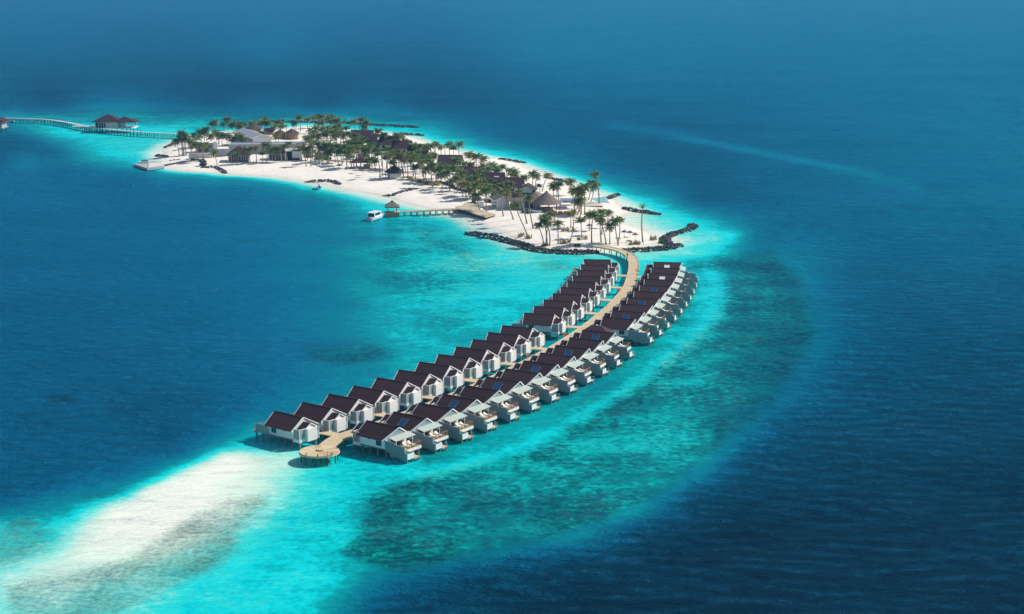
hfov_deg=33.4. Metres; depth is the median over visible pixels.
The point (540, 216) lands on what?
coconut palm
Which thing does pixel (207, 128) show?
coconut palm
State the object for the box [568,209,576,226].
coconut palm
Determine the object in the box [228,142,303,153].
grey block
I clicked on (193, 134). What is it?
coconut palm
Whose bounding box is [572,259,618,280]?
water villa
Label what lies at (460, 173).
coconut palm
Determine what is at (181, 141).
coconut palm
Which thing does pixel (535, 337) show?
water villa
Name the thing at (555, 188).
coconut palm
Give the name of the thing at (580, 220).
coconut palm
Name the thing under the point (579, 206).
coconut palm
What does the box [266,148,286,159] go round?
beach pavilion
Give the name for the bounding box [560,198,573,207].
shade roof
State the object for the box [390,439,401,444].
glass door
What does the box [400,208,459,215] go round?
pier
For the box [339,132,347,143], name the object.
coconut palm
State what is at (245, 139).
coconut palm
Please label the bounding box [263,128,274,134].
red roofed hut
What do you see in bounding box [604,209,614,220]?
coconut palm
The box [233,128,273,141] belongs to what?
grey hall
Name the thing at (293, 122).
coconut palm
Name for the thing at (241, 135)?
coconut palm
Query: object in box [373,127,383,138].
coconut palm
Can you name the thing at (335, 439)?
jetty
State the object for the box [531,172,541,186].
coconut palm
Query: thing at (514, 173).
coconut palm
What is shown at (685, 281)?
water villa
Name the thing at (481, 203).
counter
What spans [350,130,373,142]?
garden villa
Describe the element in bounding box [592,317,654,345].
water villa
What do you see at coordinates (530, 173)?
coconut palm
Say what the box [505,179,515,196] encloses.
coconut palm
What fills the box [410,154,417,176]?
coconut palm
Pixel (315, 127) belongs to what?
coconut palm
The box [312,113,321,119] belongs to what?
coconut palm
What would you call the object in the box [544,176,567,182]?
breakwater
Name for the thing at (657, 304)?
water villa
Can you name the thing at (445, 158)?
garden villa
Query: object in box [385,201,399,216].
pier gazebo
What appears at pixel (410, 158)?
coconut palm
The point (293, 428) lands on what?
water villa
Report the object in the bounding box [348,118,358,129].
coconut palm
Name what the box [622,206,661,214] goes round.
breakwater
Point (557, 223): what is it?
coconut palm
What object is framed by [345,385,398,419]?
water villa
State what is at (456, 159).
coconut palm
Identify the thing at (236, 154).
coconut palm
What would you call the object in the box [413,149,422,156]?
coconut palm
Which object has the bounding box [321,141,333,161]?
coconut palm
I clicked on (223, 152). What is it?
beach wall
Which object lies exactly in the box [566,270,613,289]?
water villa
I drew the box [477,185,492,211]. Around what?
coconut palm
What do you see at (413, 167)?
coconut palm
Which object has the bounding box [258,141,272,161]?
coconut palm
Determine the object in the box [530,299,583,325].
water villa
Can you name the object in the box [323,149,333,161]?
coconut palm
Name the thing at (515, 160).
breakwater
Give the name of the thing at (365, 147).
coconut palm
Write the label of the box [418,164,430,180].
coconut palm
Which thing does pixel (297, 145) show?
coconut palm
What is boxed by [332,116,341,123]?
coconut palm
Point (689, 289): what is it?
water villa
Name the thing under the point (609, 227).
coconut palm
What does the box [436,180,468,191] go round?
hedge
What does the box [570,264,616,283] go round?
water villa
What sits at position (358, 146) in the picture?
coconut palm
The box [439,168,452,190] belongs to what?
coconut palm
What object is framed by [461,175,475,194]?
coconut palm
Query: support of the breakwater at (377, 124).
in the sea
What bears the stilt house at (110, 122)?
in the sea
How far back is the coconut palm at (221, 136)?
883.56 m
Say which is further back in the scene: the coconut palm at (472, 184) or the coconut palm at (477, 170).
the coconut palm at (477, 170)
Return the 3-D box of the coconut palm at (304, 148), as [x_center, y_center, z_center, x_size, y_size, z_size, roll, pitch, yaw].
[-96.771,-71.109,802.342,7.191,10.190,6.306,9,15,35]
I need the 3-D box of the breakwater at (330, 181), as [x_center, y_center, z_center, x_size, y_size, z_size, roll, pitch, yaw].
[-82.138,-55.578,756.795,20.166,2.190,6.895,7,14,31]
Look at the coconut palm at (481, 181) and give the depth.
710.05 m
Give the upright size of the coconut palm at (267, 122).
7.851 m
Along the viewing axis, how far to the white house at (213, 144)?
856.25 m
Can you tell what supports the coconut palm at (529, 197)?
on the beach
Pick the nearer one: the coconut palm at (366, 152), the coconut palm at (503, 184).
the coconut palm at (503, 184)
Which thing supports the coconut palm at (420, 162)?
on the beach
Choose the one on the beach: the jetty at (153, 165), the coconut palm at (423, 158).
the coconut palm at (423, 158)
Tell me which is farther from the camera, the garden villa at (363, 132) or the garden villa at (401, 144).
the garden villa at (363, 132)
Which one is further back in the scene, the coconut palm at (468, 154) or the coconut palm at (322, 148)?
the coconut palm at (322, 148)
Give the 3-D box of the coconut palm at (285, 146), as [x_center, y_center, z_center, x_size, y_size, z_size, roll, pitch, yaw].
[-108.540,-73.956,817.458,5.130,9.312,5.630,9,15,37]
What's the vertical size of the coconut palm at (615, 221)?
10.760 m
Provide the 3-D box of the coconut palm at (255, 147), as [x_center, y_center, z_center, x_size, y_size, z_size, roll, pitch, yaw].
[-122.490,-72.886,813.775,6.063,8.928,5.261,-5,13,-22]
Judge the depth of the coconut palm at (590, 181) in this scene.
698.69 m
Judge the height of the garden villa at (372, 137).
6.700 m
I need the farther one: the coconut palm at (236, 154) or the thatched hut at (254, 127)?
the thatched hut at (254, 127)
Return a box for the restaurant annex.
[488,193,508,208]
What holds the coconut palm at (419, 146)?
on the beach
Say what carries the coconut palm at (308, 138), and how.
on the beach
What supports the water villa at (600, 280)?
in the sea
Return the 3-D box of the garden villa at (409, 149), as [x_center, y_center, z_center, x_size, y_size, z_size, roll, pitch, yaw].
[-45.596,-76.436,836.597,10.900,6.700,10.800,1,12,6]
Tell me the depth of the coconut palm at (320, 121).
924.14 m
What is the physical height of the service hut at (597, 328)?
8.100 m
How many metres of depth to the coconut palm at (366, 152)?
816.48 m
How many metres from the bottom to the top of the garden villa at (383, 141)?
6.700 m
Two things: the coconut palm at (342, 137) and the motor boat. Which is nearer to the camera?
the motor boat
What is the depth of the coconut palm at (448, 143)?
847.28 m
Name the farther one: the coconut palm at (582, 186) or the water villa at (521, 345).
the coconut palm at (582, 186)
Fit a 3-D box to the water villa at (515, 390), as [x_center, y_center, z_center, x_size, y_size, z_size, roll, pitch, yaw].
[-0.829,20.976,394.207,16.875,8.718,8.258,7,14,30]
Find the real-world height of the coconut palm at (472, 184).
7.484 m
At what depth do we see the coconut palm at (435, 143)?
831.69 m
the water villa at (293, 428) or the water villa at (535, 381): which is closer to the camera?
the water villa at (293, 428)
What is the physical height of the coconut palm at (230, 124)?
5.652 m
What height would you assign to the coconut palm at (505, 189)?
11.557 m
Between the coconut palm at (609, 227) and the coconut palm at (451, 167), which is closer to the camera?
the coconut palm at (609, 227)
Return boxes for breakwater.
[166,158,206,165]
[200,165,227,173]
[271,119,418,127]
[305,179,341,184]
[382,188,419,196]
[393,132,424,135]
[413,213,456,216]
[464,231,599,254]
[498,158,526,162]
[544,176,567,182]
[606,193,620,199]
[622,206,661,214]
[622,243,683,252]
[659,222,698,244]
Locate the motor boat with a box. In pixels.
[316,184,321,189]
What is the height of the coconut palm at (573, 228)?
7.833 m
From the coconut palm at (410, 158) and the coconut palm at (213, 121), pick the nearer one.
the coconut palm at (410, 158)
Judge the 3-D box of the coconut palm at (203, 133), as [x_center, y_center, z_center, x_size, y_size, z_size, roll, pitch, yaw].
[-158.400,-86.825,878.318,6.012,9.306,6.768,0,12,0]
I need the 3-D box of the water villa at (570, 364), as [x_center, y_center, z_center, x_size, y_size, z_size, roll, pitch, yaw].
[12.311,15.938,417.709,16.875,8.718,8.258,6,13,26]
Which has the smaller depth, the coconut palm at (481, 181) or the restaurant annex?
the restaurant annex
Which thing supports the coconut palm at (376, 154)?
on the beach
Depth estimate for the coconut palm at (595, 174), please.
687.01 m
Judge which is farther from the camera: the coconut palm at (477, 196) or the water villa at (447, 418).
the coconut palm at (477, 196)
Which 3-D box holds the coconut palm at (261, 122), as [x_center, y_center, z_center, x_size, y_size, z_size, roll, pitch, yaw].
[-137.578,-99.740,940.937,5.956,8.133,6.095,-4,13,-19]
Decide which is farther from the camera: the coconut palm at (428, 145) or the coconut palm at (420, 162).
the coconut palm at (428, 145)
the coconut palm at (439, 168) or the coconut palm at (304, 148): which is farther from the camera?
the coconut palm at (304, 148)
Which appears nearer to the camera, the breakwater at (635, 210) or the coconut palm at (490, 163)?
the breakwater at (635, 210)
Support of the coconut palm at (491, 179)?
on the beach
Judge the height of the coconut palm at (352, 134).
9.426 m
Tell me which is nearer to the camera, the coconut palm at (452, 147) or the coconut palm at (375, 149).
the coconut palm at (375, 149)
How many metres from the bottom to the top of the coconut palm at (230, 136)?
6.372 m
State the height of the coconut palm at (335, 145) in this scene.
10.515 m
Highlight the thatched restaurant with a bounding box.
[506,183,542,209]
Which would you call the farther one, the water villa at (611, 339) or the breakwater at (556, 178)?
the breakwater at (556, 178)
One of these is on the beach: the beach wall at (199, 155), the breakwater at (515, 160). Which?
the beach wall at (199, 155)
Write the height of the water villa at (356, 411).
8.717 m
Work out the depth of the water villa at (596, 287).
505.00 m
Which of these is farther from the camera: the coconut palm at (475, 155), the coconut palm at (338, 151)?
the coconut palm at (338, 151)
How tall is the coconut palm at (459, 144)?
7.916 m
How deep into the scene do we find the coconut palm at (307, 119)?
964.65 m
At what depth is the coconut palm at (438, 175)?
726.71 m
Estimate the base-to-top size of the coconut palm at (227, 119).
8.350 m
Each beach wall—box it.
[188,153,211,158]
[215,149,229,156]
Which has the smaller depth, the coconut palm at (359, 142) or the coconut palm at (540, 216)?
the coconut palm at (540, 216)
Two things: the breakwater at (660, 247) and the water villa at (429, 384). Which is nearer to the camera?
the water villa at (429, 384)
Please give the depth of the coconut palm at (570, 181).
711.12 m
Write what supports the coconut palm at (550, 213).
on the beach
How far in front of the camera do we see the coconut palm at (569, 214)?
629.22 m
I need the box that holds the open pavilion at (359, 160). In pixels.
[351,157,367,168]
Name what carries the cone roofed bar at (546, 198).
on the beach
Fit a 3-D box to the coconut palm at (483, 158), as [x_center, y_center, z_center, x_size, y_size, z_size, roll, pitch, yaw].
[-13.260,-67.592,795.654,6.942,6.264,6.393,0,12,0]
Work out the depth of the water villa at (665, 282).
508.83 m
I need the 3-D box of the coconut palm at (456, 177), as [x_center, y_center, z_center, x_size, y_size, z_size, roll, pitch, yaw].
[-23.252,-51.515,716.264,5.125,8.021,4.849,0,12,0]
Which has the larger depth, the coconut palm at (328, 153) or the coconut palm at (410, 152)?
the coconut palm at (328, 153)
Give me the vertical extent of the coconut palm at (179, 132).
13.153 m
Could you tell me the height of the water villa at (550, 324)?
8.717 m
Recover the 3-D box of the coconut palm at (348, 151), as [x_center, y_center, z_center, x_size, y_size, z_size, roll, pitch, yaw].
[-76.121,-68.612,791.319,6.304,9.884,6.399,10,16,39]
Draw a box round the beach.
[156,127,659,249]
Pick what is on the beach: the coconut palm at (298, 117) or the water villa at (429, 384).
the coconut palm at (298, 117)
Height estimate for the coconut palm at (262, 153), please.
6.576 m
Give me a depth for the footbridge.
962.88 m
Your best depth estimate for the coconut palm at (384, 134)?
868.60 m
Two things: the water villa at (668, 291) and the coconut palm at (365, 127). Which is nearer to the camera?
the water villa at (668, 291)
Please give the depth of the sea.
492.18 m
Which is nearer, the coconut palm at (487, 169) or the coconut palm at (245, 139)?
the coconut palm at (487, 169)
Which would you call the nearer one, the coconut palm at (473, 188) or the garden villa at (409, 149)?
the coconut palm at (473, 188)
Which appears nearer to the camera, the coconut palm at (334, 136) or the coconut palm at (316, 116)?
the coconut palm at (334, 136)
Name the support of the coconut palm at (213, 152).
on the beach
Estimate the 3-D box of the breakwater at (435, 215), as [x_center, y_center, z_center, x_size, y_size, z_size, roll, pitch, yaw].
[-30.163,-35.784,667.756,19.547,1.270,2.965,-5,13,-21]
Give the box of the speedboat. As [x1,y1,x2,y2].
[366,210,382,221]
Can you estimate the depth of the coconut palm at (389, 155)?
783.68 m
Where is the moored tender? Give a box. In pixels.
[139,159,150,162]
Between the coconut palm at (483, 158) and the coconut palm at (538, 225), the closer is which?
the coconut palm at (538, 225)
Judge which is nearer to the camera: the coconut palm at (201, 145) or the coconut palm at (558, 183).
the coconut palm at (558, 183)
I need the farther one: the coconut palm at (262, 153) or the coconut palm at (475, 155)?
the coconut palm at (262, 153)
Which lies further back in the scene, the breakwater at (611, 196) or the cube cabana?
the cube cabana
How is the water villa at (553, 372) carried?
in the sea
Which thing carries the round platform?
in the sea
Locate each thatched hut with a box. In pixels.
[245,123,261,131]
[274,129,284,138]
[285,128,299,139]
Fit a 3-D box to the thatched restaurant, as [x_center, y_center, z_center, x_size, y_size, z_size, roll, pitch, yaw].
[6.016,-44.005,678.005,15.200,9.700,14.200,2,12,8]
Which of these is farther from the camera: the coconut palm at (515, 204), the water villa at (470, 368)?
the coconut palm at (515, 204)
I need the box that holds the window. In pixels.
[524,202,532,207]
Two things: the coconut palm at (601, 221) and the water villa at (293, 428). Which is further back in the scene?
the coconut palm at (601, 221)
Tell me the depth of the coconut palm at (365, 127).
950.29 m
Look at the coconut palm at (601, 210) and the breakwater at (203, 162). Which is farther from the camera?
the breakwater at (203, 162)
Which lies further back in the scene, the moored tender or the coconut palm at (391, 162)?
the moored tender
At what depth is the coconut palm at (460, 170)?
741.32 m
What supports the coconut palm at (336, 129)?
on the beach
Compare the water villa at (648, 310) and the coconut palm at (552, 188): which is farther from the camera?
the coconut palm at (552, 188)
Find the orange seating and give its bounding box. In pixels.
[554,211,567,214]
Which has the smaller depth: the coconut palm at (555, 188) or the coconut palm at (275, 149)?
the coconut palm at (555, 188)
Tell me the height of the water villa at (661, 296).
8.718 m
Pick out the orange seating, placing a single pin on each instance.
(561, 213)
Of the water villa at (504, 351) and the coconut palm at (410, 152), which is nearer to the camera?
the water villa at (504, 351)
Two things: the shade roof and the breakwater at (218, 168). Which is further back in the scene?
the breakwater at (218, 168)
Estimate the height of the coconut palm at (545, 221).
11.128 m
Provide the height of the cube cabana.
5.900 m
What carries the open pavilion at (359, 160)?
on the beach
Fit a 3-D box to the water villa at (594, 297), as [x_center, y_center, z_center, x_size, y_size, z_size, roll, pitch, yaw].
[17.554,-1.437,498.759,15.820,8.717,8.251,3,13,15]
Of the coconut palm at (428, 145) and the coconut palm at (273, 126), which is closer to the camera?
the coconut palm at (428, 145)
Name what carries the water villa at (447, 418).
in the sea
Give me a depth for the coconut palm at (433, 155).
776.63 m
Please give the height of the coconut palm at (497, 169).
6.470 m
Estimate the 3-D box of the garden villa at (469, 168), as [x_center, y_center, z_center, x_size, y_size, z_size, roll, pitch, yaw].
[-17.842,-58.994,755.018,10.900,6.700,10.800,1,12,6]
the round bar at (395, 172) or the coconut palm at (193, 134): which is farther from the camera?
the coconut palm at (193, 134)
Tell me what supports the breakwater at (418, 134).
in the sea
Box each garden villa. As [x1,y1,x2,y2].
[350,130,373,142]
[365,134,379,145]
[378,136,397,148]
[391,140,412,151]
[406,144,431,154]
[437,155,463,167]
[459,166,484,178]
[479,172,505,183]
[491,177,524,191]
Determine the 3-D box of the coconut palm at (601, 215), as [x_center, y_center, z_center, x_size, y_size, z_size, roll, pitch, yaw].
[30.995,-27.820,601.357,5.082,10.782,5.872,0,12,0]
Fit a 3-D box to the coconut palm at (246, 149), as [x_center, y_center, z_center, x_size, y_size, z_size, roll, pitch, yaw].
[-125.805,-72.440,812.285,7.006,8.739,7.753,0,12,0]
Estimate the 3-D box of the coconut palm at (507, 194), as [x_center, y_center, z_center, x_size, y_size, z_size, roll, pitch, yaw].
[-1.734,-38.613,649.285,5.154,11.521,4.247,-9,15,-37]
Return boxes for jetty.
[134,159,188,170]
[319,244,640,447]
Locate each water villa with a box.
[254,410,318,449]
[291,402,347,438]
[319,393,373,428]
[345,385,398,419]
[351,420,421,463]
[369,377,421,410]
[379,411,447,453]
[391,369,443,401]
[405,403,473,442]
[413,362,463,393]
[430,394,497,432]
[433,354,482,384]
[451,346,500,376]
[453,385,519,422]
[467,339,516,368]
[474,377,540,413]
[486,332,531,361]
[493,368,559,403]
[500,325,544,353]
[511,313,565,339]
[512,360,577,394]
[520,306,574,332]
[529,352,593,385]
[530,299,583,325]
[540,293,592,318]
[544,345,608,376]
[548,287,599,311]
[555,281,605,304]
[559,337,622,368]
[561,275,610,298]
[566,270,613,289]
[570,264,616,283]
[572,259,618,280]
[572,330,634,359]
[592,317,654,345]
[603,310,663,337]
[611,303,670,330]
[618,297,677,323]
[625,291,683,316]
[631,285,687,309]
[636,279,691,302]
[640,273,694,296]
[643,267,697,289]
[645,262,698,281]
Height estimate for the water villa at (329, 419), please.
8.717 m
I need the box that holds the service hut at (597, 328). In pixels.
[584,325,611,331]
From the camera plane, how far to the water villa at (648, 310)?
473.24 m
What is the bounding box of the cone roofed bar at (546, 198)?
[530,191,560,212]
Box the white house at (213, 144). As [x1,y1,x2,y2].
[196,141,217,152]
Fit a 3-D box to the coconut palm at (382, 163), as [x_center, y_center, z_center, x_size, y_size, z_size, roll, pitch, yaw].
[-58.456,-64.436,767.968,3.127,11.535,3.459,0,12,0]
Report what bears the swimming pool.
on the beach
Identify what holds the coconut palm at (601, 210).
on the beach
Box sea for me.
[0,0,1023,613]
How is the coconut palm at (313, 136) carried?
on the beach
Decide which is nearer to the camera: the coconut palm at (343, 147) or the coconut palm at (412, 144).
the coconut palm at (343, 147)
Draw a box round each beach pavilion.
[226,146,251,162]
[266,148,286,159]
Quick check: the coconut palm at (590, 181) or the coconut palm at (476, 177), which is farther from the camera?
the coconut palm at (476, 177)
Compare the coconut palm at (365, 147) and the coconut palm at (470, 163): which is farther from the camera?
the coconut palm at (365, 147)
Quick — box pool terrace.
[582,202,602,206]
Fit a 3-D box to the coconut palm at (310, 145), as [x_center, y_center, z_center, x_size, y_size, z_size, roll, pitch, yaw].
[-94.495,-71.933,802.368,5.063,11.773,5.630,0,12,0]
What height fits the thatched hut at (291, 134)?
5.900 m
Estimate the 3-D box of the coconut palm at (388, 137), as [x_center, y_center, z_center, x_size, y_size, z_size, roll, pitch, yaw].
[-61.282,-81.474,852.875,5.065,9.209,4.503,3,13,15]
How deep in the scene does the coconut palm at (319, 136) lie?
856.83 m
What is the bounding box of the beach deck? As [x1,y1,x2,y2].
[455,202,496,219]
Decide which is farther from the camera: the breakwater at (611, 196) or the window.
the breakwater at (611, 196)
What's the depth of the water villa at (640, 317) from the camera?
464.61 m
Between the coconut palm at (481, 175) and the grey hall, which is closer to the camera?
the coconut palm at (481, 175)
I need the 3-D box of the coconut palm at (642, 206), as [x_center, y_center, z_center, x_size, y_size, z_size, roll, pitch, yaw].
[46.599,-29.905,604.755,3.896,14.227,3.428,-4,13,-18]
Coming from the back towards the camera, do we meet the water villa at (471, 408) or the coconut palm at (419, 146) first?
the coconut palm at (419, 146)
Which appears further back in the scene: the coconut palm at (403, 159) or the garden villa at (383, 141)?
the garden villa at (383, 141)
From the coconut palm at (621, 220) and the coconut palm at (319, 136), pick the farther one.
the coconut palm at (319, 136)
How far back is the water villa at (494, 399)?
384.21 m
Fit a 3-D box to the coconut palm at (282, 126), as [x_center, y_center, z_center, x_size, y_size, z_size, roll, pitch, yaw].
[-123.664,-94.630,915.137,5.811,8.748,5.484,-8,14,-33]
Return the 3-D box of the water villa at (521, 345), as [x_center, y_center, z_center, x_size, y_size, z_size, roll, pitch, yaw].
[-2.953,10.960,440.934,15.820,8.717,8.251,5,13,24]
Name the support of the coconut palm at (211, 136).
on the beach
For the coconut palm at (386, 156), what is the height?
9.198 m
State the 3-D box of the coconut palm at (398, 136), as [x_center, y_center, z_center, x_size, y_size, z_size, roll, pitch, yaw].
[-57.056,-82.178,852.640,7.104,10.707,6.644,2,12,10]
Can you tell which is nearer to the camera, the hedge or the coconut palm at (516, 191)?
the coconut palm at (516, 191)
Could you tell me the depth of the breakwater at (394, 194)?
721.06 m
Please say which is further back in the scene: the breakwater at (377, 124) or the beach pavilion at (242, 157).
the breakwater at (377, 124)
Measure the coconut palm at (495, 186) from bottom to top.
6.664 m
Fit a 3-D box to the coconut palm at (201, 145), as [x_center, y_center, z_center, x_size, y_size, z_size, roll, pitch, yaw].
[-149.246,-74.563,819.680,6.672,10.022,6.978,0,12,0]
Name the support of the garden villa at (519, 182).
on the beach
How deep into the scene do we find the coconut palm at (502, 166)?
766.39 m
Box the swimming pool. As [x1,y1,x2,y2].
[592,196,609,202]
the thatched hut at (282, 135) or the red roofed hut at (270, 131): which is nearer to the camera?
the thatched hut at (282, 135)
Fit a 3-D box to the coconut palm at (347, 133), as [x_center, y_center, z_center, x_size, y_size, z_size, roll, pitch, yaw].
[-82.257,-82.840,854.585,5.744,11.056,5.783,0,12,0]
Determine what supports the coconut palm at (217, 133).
on the beach
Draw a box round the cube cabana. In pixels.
[285,148,301,160]
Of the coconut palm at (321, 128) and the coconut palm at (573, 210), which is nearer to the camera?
the coconut palm at (573, 210)
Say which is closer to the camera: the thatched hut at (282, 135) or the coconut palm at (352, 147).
the coconut palm at (352, 147)
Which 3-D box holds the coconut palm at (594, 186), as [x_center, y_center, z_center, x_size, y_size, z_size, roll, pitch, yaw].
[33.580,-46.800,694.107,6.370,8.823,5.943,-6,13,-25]
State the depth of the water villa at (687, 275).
536.21 m
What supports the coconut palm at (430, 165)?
on the beach
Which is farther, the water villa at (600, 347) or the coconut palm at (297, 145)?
the coconut palm at (297, 145)
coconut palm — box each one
[170,138,180,155]
[176,130,186,155]
[176,135,186,154]
[179,132,190,149]
[188,140,199,158]
[190,132,198,148]
[195,142,206,158]
[198,130,208,140]
[201,126,211,140]
[205,132,215,140]
[207,148,218,164]
[210,119,219,129]
[214,131,223,143]
[217,133,225,145]
[223,115,232,129]
[224,133,233,139]
[228,121,235,128]
[230,151,240,164]
[235,133,245,141]
[237,137,250,141]
[240,146,252,163]
[250,145,260,162]
[258,119,265,130]
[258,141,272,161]
[258,150,267,163]
[262,119,273,126]
[267,144,280,161]
[270,123,277,130]
[271,133,280,141]
[276,123,285,128]
[278,143,289,161]
[290,120,297,128]
[293,115,302,131]
[294,144,304,159]
[298,145,311,165]
[303,135,313,142]
[304,117,311,127]
[307,142,315,165]
[308,133,317,149]
[309,125,319,131]
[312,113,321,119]
[313,133,322,140]
[314,118,327,125]
[314,141,322,163]
[317,126,326,139]
[317,140,326,161]
[319,129,330,141]
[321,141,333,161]
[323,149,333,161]
[330,132,338,139]
[330,142,342,163]
[331,127,342,141]
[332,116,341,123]
[334,148,343,164]
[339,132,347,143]
[340,143,349,158]
[342,130,351,137]
[342,148,355,168]
[345,145,357,168]
[346,141,357,159]
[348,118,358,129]
[348,132,358,138]
[353,144,362,166]
[355,140,364,156]
[358,116,366,127]
[359,124,368,129]
[359,136,367,144]
[360,147,370,154]
[361,145,371,158]
[363,156,373,169]
[364,141,375,156]
[370,158,380,169]
[371,147,378,165]
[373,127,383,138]
[373,152,381,177]
[379,131,389,137]
[380,151,384,176]
[383,150,391,168]
[385,135,392,144]
[385,152,395,166]
[387,157,397,178]
[392,132,404,141]
[394,151,404,178]
[397,156,408,174]
[403,155,415,176]
[404,150,416,168]
[408,142,417,148]
[408,164,419,176]
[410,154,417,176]
[412,142,423,150]
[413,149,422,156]
[414,159,425,178]
[415,156,426,176]
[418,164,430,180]
[424,143,434,150]
[424,160,438,186]
[429,153,438,162]
[430,140,439,158]
[431,165,446,183]
[434,172,445,188]
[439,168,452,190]
[444,140,453,154]
[444,178,456,185]
[447,144,457,152]
[448,165,457,184]
[449,155,464,164]
[451,171,465,190]
[451,175,461,192]
[454,141,465,153]
[454,167,469,176]
[456,179,472,199]
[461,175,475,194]
[463,151,472,161]
[463,186,478,194]
[466,161,475,165]
[467,182,481,191]
[468,152,483,165]
[468,192,484,209]
[469,174,480,182]
[470,167,483,174]
[473,172,488,187]
[476,178,489,191]
[477,155,489,163]
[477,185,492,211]
[481,166,493,171]
[484,177,494,190]
[486,161,497,166]
[489,183,499,194]
[493,167,502,171]
[498,164,507,171]
[498,181,507,188]
[498,187,508,215]
[500,190,513,219]
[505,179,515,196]
[506,168,519,176]
[509,201,527,233]
[514,188,527,223]
[519,174,529,181]
[523,194,534,228]
[527,170,539,184]
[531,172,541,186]
[533,223,544,245]
[537,213,549,243]
[540,215,553,245]
[541,172,553,191]
[546,210,556,220]
[547,180,564,197]
[547,184,559,195]
[550,219,564,243]
[553,181,564,199]
[563,178,577,186]
[566,211,575,227]
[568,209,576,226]
[569,185,580,208]
[569,227,577,246]
[571,198,584,214]
[573,216,587,237]
[574,194,586,215]
[577,182,591,213]
[584,209,600,242]
[586,179,595,199]
[589,181,601,201]
[590,171,599,202]
[595,212,606,242]
[596,217,606,243]
[598,209,605,234]
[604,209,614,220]
[604,222,616,244]
[607,215,621,244]
[616,215,624,242]
[639,203,646,241]
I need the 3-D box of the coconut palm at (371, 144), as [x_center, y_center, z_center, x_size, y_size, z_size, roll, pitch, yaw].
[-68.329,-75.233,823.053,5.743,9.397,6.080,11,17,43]
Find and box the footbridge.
[7,118,189,137]
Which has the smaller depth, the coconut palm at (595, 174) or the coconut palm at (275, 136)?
the coconut palm at (595, 174)
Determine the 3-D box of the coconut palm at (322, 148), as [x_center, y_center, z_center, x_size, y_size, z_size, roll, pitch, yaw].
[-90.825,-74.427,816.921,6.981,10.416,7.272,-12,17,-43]
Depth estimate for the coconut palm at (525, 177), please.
742.97 m
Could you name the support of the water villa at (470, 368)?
in the sea
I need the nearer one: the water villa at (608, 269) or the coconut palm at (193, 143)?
the water villa at (608, 269)
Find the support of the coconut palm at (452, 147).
on the beach
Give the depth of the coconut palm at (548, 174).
720.25 m
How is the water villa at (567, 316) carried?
in the sea
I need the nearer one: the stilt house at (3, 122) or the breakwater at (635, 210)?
the breakwater at (635, 210)
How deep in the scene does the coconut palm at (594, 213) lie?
597.85 m
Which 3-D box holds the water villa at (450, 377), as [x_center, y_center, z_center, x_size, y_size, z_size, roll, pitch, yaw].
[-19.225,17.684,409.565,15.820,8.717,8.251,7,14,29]
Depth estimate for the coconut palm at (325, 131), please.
854.75 m
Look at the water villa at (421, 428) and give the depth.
362.00 m
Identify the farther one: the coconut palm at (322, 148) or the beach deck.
the coconut palm at (322, 148)
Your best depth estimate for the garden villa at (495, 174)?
733.75 m
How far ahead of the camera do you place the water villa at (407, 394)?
390.44 m
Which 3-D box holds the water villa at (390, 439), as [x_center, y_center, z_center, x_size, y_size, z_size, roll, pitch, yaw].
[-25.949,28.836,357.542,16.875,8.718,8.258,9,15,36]
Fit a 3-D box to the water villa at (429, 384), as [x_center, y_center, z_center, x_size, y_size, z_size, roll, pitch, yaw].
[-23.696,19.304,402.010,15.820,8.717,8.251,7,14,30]
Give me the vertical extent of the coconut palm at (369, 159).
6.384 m
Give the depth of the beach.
737.90 m
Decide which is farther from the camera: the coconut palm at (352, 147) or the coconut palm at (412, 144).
the coconut palm at (412, 144)
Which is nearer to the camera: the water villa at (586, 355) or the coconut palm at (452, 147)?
the water villa at (586, 355)
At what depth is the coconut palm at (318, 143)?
810.44 m
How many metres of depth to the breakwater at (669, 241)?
622.78 m
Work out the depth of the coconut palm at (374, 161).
788.53 m
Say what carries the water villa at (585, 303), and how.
in the sea
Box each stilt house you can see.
[0,117,9,132]
[92,115,139,132]
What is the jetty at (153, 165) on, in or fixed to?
in the sea
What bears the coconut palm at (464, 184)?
on the beach
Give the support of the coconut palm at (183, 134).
on the beach
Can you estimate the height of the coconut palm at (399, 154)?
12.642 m
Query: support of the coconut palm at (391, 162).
on the beach
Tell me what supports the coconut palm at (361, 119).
on the beach
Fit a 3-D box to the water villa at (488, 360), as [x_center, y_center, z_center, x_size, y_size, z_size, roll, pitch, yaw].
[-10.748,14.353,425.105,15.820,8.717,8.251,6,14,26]
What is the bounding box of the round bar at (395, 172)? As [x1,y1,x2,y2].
[384,165,404,178]
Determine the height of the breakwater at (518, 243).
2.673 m
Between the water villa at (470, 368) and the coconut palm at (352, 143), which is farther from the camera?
the coconut palm at (352, 143)
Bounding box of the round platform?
[299,445,339,466]
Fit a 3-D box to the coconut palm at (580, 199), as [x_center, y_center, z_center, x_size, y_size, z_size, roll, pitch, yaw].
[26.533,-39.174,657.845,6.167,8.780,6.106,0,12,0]
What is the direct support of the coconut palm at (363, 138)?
on the beach
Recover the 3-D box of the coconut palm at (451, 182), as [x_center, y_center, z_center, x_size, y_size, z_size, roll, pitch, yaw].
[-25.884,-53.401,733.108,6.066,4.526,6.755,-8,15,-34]
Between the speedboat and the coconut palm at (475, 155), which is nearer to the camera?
the speedboat
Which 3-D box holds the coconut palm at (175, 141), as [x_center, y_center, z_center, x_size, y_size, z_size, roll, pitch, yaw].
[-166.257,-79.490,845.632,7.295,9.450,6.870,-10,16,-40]
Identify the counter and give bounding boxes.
[476,201,483,206]
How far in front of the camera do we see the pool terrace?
686.01 m
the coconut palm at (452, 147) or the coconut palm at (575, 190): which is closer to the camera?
the coconut palm at (575, 190)

